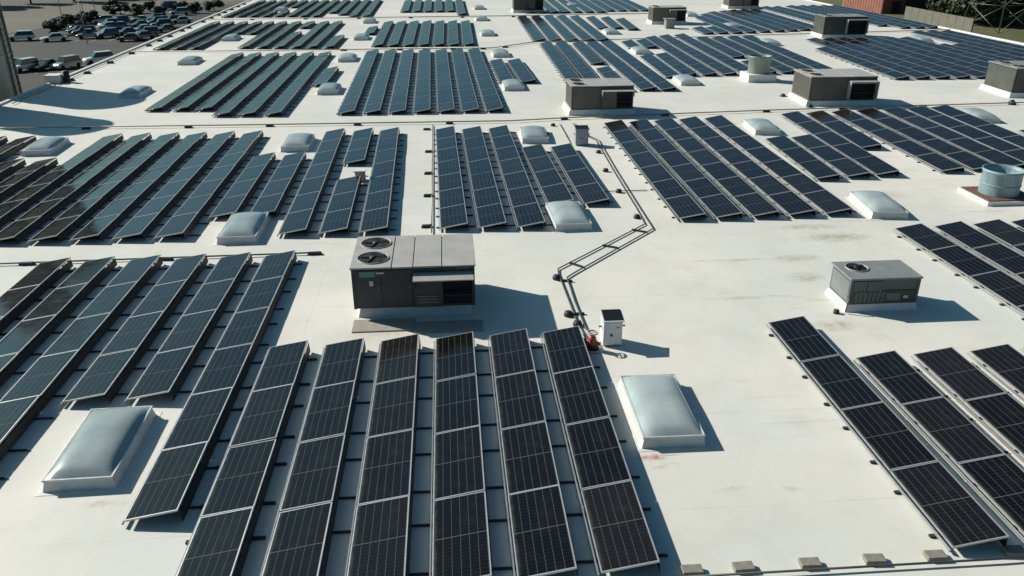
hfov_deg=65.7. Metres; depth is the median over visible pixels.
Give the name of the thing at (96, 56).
parked suv
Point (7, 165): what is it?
solar panel row
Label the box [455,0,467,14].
solar panel row
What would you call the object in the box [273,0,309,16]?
solar panel row
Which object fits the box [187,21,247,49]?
solar panel row
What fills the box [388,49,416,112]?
solar panel row
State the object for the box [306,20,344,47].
solar panel row
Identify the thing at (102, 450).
skylight
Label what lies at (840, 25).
rooftop air unit
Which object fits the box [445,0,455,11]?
solar panel row
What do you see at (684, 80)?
skylight
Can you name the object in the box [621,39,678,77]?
solar panel row
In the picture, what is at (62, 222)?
solar panel row
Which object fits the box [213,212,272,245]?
skylight
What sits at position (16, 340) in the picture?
solar panel row
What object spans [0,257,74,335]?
solar panel row
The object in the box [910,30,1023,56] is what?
solar panel row
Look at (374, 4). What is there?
solar panel row
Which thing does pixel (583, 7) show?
solar panel row
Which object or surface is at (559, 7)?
solar panel row
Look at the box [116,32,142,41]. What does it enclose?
parked car
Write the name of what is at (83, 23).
lamp post
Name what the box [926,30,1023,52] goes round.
solar panel row
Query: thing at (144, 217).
solar panel row
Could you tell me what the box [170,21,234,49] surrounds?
solar panel row
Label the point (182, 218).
solar panel row
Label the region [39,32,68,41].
parked car
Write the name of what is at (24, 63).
parked suv
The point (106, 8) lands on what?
bush
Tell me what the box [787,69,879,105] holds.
rooftop air unit
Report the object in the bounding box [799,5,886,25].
solar panel row
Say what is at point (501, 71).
solar panel row
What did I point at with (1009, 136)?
solar panel row
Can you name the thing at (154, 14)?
parked suv
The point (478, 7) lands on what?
skylight
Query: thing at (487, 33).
skylight
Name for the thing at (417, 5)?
solar panel row
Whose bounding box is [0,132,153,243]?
solar panel row
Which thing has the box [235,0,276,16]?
solar panel row
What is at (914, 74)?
solar panel row
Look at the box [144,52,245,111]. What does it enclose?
solar panel row
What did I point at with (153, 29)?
parked suv
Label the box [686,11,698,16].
skylight
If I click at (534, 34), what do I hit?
solar panel row
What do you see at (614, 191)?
conduit
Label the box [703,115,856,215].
solar panel row
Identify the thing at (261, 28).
solar panel row
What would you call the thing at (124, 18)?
parked suv
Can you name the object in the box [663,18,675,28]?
roof vent box
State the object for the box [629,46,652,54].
skylight
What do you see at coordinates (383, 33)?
solar panel row
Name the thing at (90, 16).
bush
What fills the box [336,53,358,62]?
skylight
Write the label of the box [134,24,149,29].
parked car
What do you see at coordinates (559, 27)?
solar panel row
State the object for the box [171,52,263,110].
solar panel row
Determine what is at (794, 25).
solar panel row
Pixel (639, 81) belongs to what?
solar panel row
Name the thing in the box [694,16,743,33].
solar panel row
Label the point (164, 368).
solar panel row
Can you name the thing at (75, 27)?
parked car
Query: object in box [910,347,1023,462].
solar panel row
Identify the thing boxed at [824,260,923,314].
rooftop air unit
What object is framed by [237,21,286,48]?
solar panel row
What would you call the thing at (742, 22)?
solar panel row
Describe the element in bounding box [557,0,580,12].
solar panel row
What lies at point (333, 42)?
solar panel row
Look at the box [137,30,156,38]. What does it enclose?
parked car
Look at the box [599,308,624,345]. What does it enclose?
electrical cabinet
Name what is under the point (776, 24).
solar panel row
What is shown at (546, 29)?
solar panel row
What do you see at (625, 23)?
solar panel row
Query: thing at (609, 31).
skylight
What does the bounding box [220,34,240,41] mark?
skylight
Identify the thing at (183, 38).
solar panel row
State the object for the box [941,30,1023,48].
solar panel row
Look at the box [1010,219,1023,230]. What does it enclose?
solar panel row
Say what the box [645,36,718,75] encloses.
solar panel row
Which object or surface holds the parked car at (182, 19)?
on the parking lot
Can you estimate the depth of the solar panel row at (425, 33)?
77.68 m
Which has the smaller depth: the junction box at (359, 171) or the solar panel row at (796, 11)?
the junction box at (359, 171)
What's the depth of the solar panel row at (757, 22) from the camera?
86.89 m
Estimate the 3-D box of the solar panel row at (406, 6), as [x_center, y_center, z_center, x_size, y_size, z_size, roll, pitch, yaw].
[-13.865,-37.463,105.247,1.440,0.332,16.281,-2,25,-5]
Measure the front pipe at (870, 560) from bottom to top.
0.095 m
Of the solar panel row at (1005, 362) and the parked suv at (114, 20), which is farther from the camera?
the parked suv at (114, 20)
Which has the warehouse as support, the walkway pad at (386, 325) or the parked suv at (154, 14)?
the walkway pad at (386, 325)
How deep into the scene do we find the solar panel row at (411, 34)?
77.43 m
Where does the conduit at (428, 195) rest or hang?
on the warehouse
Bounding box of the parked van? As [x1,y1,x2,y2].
[160,1,176,8]
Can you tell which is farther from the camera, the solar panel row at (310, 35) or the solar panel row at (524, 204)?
the solar panel row at (310, 35)
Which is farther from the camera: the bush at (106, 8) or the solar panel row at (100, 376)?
the bush at (106, 8)
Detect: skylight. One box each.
[19,136,72,156]
[35,406,162,496]
[116,85,153,98]
[176,56,203,65]
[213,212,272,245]
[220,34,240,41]
[274,6,288,11]
[278,133,317,152]
[315,83,343,95]
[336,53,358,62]
[352,33,369,40]
[362,18,376,23]
[473,5,484,9]
[474,15,487,20]
[479,29,495,36]
[490,49,510,57]
[500,79,525,90]
[518,126,550,143]
[542,201,595,232]
[601,28,619,34]
[613,374,711,451]
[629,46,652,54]
[671,74,701,85]
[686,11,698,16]
[723,22,740,26]
[741,118,782,135]
[759,38,780,45]
[846,191,910,219]
[909,35,933,42]
[959,108,1002,123]
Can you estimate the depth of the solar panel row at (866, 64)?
60.53 m
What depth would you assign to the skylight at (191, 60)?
61.27 m
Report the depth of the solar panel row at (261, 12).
100.45 m
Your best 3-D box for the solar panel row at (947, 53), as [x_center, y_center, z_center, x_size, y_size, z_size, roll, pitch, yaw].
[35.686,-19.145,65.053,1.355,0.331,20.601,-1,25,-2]
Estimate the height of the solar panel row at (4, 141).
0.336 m
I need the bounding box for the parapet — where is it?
[12,3,245,103]
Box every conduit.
[421,124,433,232]
[542,190,646,192]
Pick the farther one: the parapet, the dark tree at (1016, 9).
the dark tree at (1016, 9)
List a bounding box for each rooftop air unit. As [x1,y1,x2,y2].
[349,234,475,317]
[511,0,544,12]
[562,78,634,115]
[646,5,686,23]
[721,0,758,8]
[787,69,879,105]
[810,14,869,37]
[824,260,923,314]
[979,61,1023,97]
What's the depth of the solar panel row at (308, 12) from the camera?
101.31 m
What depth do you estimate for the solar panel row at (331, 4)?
101.69 m
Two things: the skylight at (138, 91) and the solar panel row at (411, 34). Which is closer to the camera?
the skylight at (138, 91)
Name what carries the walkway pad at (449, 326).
on the warehouse
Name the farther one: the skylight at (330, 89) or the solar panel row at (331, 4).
the solar panel row at (331, 4)
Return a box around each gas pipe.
[0,102,1023,129]
[130,29,950,51]
[207,13,647,19]
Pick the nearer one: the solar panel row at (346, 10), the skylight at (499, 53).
the skylight at (499, 53)
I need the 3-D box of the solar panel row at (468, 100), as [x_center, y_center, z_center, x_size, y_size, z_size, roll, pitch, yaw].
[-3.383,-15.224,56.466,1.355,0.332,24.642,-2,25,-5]
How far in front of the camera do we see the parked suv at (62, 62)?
117.23 m
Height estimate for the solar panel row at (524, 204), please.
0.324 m
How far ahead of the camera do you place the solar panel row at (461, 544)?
15.29 m
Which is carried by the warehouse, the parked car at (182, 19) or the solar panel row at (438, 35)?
the solar panel row at (438, 35)
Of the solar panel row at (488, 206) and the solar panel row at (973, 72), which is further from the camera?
the solar panel row at (973, 72)
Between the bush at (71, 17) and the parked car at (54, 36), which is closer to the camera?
the parked car at (54, 36)
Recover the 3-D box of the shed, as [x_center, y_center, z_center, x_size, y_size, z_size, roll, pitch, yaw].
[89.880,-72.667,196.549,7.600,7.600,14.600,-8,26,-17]
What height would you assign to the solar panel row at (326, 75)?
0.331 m
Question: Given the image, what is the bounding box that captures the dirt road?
[2,0,246,31]
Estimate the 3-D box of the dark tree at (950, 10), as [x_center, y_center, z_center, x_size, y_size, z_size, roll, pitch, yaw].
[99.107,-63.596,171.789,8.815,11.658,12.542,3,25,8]
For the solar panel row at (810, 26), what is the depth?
89.67 m
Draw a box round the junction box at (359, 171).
[353,168,365,181]
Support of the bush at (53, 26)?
on the parking lot
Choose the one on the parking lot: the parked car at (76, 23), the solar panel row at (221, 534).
the parked car at (76, 23)
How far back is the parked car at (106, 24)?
161.93 m
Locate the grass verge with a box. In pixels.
[813,0,1023,42]
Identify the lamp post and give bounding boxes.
[78,0,87,43]
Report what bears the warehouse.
on the ground
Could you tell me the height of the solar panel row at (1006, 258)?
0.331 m
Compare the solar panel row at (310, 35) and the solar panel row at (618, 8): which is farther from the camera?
the solar panel row at (618, 8)
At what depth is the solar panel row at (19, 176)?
33.25 m
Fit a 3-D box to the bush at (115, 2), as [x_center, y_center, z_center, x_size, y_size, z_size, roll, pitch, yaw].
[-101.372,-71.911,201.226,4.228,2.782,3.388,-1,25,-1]
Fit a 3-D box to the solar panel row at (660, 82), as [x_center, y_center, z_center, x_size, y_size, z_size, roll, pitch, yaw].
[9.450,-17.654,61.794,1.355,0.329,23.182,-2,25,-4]
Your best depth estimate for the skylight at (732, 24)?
83.31 m
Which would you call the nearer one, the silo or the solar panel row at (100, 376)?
the solar panel row at (100, 376)
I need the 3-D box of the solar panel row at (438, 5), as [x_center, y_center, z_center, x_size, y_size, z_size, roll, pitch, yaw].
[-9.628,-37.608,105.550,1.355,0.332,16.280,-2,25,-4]
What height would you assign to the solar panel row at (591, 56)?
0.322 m
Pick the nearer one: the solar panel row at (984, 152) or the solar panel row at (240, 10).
the solar panel row at (984, 152)
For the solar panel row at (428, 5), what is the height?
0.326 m
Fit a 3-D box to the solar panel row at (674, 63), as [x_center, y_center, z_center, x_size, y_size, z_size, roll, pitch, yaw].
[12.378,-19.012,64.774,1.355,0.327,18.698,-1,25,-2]
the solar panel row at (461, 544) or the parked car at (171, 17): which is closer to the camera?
the solar panel row at (461, 544)
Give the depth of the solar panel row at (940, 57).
64.26 m
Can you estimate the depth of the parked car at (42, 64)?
115.99 m
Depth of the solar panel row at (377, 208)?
32.09 m
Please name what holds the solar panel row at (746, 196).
on the warehouse
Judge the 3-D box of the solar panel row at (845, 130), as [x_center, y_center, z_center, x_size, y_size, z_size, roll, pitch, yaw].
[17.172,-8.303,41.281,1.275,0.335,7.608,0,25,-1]
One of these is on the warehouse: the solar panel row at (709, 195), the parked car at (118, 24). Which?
the solar panel row at (709, 195)
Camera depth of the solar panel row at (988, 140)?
40.21 m
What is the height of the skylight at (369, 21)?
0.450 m
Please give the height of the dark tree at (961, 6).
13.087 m
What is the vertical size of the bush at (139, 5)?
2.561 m
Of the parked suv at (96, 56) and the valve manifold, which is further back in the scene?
the parked suv at (96, 56)
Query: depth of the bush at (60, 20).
160.65 m
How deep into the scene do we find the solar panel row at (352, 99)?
52.40 m
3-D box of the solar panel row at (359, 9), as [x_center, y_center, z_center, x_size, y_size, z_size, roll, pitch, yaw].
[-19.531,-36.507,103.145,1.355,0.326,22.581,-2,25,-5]
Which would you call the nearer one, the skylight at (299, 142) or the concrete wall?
the skylight at (299, 142)
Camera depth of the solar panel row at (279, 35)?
76.20 m
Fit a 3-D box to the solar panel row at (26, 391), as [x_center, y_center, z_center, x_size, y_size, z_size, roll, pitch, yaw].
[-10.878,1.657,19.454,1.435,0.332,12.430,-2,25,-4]
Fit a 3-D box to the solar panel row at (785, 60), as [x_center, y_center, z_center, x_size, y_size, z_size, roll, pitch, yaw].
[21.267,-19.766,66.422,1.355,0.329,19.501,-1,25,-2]
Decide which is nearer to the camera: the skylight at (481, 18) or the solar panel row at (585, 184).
the solar panel row at (585, 184)
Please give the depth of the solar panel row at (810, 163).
35.74 m
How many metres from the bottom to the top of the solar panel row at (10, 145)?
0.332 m
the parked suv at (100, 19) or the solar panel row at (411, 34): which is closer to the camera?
the solar panel row at (411, 34)
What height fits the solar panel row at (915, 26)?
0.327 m
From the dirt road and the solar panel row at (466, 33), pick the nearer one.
the solar panel row at (466, 33)
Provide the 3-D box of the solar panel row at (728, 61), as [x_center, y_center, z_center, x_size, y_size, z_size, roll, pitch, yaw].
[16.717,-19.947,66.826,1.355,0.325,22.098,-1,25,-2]
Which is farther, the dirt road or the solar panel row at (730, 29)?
the dirt road
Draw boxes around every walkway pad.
[351,318,414,332]
[416,319,483,333]
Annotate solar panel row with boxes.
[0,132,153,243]
[0,133,123,229]
[0,135,36,161]
[0,136,7,145]
[0,157,58,204]
[0,158,26,180]
[0,254,167,479]
[0,256,121,399]
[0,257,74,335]
[27,132,180,243]
[60,254,214,405]
[69,132,210,242]
[111,131,239,240]
[121,250,301,524]
[124,252,259,402]
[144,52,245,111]
[153,21,220,49]
[153,130,269,239]
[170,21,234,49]
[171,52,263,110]
[175,340,316,575]
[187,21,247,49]
[195,52,280,110]
[208,152,280,218]
[212,52,296,116]
[221,0,265,17]
[232,21,261,34]
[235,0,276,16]
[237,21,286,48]
[237,51,313,115]
[245,21,273,34]
[247,0,286,16]
[251,152,311,215]
[255,21,300,48]
[260,0,297,16]
[260,338,376,575]
[263,51,334,115]
[272,20,315,48]
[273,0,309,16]
[277,128,351,236]
[285,0,319,16]
[289,21,328,47]
[298,0,330,16]
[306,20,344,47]
[310,0,339,16]
[311,66,342,86]
[318,127,378,235]
[322,34,345,47]
[327,0,350,13]
[336,49,381,114]
[338,0,360,14]
[344,333,434,575]
[348,0,371,16]
[358,127,403,234]
[361,0,381,16]
[362,49,399,114]
[365,26,378,34]
[371,20,393,46]
[386,21,408,46]
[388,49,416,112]
[400,0,413,12]
[402,20,421,45]
[412,0,423,12]
[413,48,435,112]
[417,20,434,45]
[423,0,433,11]
[429,331,515,575]
[432,20,446,44]
[433,126,474,230]
[434,0,444,11]
[435,48,459,112]
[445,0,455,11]
[447,20,461,45]
[451,48,483,112]
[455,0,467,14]
[461,20,476,45]
[461,126,515,228]
[467,47,506,111]
[488,58,513,83]
[488,125,551,228]
[488,328,597,575]
[507,58,539,82]
[517,15,545,41]
[521,144,580,202]
[530,15,560,40]
[539,41,580,82]
[540,326,667,575]
[543,0,557,12]
[544,15,576,39]
[546,0,569,12]
[550,143,612,205]
[554,41,598,78]
[556,15,592,39]
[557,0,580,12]
[567,0,592,12]
[569,15,607,40]
[572,41,634,90]
[577,0,606,12]
[585,41,655,90]
[586,16,607,27]
[589,0,615,11]
[599,0,627,11]
[600,40,675,90]
[601,16,622,28]
[603,120,707,220]
[609,0,637,11]
[615,18,637,29]
[620,0,648,10]
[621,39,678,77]
[628,119,747,219]
[635,38,698,75]
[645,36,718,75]
[653,118,784,217]
[658,34,738,74]
[674,33,747,72]
[677,116,819,216]
[693,26,712,33]
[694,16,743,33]
[696,36,775,73]
[699,13,755,32]
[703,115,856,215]
[705,26,729,33]
[707,11,769,32]
[711,36,794,73]
[718,10,784,31]
[726,35,813,68]
[728,9,796,30]
[739,9,810,30]
[742,35,832,68]
[751,9,813,29]
[759,6,814,23]
[764,135,843,179]
[766,316,1008,551]
[773,6,814,17]
[780,111,901,175]
[785,5,827,14]
[791,134,872,177]
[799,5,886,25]
[804,110,880,149]
[805,38,930,78]
[809,5,910,28]
[814,46,908,79]
[821,5,924,28]
[823,37,950,78]
[830,5,937,28]
[830,109,964,172]
[839,37,969,78]
[853,350,1023,541]
[854,37,985,77]
[856,108,991,170]
[868,37,987,72]
[881,107,1023,168]
[883,37,988,67]
[893,223,1023,319]
[899,36,999,61]
[907,106,1023,161]
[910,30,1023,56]
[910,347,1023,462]
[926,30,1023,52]
[930,105,1023,148]
[932,221,1023,283]
[939,43,1016,60]
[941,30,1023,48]
[953,43,1023,60]
[967,344,1023,400]
[971,219,1023,255]
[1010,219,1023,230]
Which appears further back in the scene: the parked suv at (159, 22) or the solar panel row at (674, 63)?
the parked suv at (159, 22)
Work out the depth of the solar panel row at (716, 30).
79.74 m
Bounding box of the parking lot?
[8,3,234,92]
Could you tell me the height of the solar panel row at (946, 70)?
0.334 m
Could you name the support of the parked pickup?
on the parking lot
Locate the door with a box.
[891,1,901,13]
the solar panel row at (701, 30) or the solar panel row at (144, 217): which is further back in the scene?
the solar panel row at (701, 30)
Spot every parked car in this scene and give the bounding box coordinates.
[29,58,55,70]
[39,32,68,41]
[65,25,82,32]
[67,21,91,27]
[96,21,118,28]
[107,21,130,27]
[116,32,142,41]
[118,27,139,35]
[125,18,146,23]
[130,15,146,19]
[131,20,149,27]
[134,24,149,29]
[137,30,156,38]
[158,24,178,32]
[167,15,178,19]
[171,16,192,23]
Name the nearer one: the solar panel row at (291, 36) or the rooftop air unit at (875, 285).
the rooftop air unit at (875, 285)
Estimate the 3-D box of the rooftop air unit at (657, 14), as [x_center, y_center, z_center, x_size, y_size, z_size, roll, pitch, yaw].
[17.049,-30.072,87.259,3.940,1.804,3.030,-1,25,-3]
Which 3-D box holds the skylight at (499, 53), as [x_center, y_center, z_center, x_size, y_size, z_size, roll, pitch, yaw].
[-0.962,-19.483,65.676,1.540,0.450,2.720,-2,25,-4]
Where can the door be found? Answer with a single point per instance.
(896, 5)
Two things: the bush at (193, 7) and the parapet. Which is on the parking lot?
the bush at (193, 7)
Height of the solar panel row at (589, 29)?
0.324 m
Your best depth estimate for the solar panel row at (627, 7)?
104.35 m
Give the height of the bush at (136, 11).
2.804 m
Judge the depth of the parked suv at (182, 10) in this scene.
187.96 m
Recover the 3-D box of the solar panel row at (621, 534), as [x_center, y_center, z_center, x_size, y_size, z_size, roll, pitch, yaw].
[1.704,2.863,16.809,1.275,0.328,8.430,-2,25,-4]
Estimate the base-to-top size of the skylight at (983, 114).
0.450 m
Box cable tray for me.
[547,123,653,338]
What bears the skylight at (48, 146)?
on the warehouse
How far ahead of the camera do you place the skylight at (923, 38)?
72.78 m
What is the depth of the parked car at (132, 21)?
168.07 m
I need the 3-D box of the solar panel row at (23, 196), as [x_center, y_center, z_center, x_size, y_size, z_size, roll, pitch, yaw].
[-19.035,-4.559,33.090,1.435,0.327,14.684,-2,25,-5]
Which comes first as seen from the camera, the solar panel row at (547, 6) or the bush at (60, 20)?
the solar panel row at (547, 6)
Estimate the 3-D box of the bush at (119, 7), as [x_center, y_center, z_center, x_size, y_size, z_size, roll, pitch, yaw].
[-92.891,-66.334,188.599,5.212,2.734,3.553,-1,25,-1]
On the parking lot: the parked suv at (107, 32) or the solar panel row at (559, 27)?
the parked suv at (107, 32)
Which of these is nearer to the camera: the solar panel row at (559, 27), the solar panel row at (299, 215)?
the solar panel row at (299, 215)
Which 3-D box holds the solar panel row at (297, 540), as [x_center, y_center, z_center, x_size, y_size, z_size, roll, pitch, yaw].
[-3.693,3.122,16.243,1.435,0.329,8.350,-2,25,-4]
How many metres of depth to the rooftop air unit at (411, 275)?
21.48 m
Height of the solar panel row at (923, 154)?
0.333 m
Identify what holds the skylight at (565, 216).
on the warehouse
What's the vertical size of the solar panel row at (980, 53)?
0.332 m
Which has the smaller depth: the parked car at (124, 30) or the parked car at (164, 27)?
the parked car at (124, 30)
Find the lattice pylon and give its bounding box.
[964,0,1023,32]
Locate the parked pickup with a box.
[75,28,98,38]
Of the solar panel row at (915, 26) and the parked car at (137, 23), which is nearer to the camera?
the solar panel row at (915, 26)
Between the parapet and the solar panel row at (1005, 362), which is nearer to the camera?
the solar panel row at (1005, 362)
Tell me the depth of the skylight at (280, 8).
99.66 m
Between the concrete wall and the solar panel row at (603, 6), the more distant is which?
the concrete wall
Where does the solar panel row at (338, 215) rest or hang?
on the warehouse
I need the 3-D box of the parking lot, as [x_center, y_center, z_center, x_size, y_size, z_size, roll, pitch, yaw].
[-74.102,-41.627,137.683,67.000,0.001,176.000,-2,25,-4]
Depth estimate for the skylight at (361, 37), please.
74.35 m
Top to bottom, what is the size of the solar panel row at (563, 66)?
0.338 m
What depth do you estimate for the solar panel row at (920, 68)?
62.21 m
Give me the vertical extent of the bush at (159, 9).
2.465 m
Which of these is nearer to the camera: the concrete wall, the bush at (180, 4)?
the concrete wall
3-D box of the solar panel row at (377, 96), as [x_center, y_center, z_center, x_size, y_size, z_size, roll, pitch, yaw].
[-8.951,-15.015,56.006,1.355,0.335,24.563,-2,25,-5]
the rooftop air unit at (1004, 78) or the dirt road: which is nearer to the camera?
the rooftop air unit at (1004, 78)
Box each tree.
[905,0,938,11]
[925,0,951,13]
[944,0,978,16]
[952,0,1015,25]
[984,0,1017,22]
[1004,0,1023,21]
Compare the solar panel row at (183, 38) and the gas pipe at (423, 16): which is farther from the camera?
the gas pipe at (423, 16)
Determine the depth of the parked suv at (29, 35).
145.94 m
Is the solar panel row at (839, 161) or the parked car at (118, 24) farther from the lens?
the parked car at (118, 24)
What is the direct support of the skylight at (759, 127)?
on the warehouse
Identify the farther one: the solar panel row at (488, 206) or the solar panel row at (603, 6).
the solar panel row at (603, 6)
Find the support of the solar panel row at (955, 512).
on the warehouse
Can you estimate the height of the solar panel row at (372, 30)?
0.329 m
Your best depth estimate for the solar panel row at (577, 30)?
81.42 m
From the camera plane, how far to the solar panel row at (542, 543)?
15.36 m
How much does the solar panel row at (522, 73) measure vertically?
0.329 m
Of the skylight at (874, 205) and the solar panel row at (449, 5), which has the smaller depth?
the skylight at (874, 205)
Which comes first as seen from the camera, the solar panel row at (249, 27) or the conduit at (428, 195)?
the conduit at (428, 195)
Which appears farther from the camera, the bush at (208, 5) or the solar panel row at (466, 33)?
the bush at (208, 5)
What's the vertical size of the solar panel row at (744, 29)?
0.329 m
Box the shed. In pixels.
[842,0,906,13]
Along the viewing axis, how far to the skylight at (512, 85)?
51.67 m
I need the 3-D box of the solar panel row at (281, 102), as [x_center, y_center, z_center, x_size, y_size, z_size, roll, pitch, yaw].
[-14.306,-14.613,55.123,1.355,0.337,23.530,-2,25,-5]
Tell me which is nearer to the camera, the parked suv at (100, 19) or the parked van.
the parked suv at (100, 19)
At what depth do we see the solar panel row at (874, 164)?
37.93 m
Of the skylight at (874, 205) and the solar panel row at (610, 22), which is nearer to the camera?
the skylight at (874, 205)
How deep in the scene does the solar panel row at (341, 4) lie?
102.53 m
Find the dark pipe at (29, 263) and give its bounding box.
[0,251,321,265]
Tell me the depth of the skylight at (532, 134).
39.26 m
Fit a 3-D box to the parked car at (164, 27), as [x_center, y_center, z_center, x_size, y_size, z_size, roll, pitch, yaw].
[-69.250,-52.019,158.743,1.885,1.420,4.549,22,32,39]
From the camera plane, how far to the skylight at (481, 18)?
89.39 m
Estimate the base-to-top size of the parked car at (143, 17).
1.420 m
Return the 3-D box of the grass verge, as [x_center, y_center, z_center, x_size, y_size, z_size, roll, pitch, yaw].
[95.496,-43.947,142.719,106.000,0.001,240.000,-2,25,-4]
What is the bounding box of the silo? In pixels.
[0,4,22,101]
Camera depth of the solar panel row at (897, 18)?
91.06 m
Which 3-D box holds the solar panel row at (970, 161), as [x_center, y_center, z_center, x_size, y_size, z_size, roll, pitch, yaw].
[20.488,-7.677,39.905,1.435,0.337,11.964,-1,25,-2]
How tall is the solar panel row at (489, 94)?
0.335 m
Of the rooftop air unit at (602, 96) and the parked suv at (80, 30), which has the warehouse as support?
the rooftop air unit at (602, 96)
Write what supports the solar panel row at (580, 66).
on the warehouse
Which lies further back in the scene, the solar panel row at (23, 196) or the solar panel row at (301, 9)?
the solar panel row at (301, 9)
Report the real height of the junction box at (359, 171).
0.470 m
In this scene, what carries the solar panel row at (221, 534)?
on the warehouse
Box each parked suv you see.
[9,30,35,40]
[15,57,38,72]
[49,54,82,69]
[71,25,97,34]
[81,50,113,64]
[91,15,112,23]
[94,27,120,38]
[97,18,119,25]
[113,15,130,21]
[135,26,160,34]
[145,13,165,19]
[147,15,166,22]
[149,18,173,26]
[169,7,189,14]
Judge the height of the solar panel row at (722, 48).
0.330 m
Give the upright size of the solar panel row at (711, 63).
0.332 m
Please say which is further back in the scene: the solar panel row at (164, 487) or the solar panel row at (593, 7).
the solar panel row at (593, 7)
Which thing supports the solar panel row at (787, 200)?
on the warehouse
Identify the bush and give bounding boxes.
[42,20,67,33]
[49,16,68,28]
[61,14,81,24]
[79,10,99,23]
[101,4,113,11]
[104,0,118,5]
[108,3,129,14]
[129,6,143,17]
[130,3,145,11]
[143,0,155,10]
[153,6,166,14]
[173,1,187,8]
[185,2,202,12]
[203,0,224,10]
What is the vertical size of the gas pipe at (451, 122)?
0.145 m
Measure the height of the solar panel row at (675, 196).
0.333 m
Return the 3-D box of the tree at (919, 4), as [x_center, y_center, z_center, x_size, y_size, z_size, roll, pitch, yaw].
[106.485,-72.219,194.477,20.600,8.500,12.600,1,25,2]
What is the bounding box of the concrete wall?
[904,6,974,31]
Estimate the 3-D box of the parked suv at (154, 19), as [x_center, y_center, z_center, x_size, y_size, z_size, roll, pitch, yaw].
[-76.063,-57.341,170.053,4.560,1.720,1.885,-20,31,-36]
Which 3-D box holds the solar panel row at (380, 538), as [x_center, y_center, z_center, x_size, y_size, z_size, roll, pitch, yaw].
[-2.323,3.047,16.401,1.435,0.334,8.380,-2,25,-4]
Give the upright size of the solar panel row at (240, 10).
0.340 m
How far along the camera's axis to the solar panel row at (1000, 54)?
65.72 m
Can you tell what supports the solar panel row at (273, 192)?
on the warehouse
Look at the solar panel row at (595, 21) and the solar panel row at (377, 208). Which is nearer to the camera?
the solar panel row at (377, 208)
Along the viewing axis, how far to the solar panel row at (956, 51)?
67.04 m
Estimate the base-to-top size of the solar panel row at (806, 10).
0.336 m
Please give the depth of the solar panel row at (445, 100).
52.95 m
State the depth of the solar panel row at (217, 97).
53.09 m
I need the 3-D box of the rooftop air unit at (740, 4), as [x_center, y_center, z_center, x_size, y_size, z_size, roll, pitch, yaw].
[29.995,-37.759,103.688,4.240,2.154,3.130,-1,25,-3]
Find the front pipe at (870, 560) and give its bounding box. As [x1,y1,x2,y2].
[680,545,1023,575]
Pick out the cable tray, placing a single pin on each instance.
(567, 313)
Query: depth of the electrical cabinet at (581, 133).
38.53 m
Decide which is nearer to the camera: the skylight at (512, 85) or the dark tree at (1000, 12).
the skylight at (512, 85)
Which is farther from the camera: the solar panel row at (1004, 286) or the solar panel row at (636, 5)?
the solar panel row at (636, 5)
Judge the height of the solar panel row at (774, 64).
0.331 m
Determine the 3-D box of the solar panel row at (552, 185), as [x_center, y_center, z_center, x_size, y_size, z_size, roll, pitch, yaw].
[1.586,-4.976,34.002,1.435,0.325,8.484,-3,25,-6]
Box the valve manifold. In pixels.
[583,330,600,353]
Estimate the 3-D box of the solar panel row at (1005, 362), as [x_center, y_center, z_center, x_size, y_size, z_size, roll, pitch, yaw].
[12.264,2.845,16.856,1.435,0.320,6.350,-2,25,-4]
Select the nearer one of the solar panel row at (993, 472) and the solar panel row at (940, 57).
the solar panel row at (993, 472)
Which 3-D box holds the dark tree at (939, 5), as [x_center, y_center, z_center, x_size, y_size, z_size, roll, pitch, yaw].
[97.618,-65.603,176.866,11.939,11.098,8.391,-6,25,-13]
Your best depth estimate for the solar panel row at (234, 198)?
31.93 m
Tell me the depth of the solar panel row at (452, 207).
32.42 m
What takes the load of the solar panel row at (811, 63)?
on the warehouse
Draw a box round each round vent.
[739,54,776,81]
[957,164,1023,205]
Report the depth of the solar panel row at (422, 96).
52.83 m
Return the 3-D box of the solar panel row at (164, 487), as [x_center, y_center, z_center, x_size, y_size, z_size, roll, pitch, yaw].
[-6.808,1.512,19.773,1.275,0.330,12.480,-2,25,-4]
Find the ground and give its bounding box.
[0,0,244,33]
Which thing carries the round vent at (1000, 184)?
on the warehouse
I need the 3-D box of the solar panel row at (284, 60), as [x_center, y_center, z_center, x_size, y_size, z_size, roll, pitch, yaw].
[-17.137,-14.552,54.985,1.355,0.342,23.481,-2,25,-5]
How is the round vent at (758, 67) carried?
on the warehouse
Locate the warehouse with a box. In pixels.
[0,0,1023,575]
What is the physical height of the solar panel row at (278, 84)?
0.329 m
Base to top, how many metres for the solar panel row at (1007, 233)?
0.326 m
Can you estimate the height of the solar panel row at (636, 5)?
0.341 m
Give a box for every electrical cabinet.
[573,125,589,145]
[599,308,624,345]
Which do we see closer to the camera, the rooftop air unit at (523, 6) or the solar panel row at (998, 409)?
the solar panel row at (998, 409)
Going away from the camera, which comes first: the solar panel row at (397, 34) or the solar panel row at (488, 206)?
the solar panel row at (488, 206)
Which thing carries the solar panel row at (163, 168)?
on the warehouse
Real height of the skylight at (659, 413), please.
0.450 m

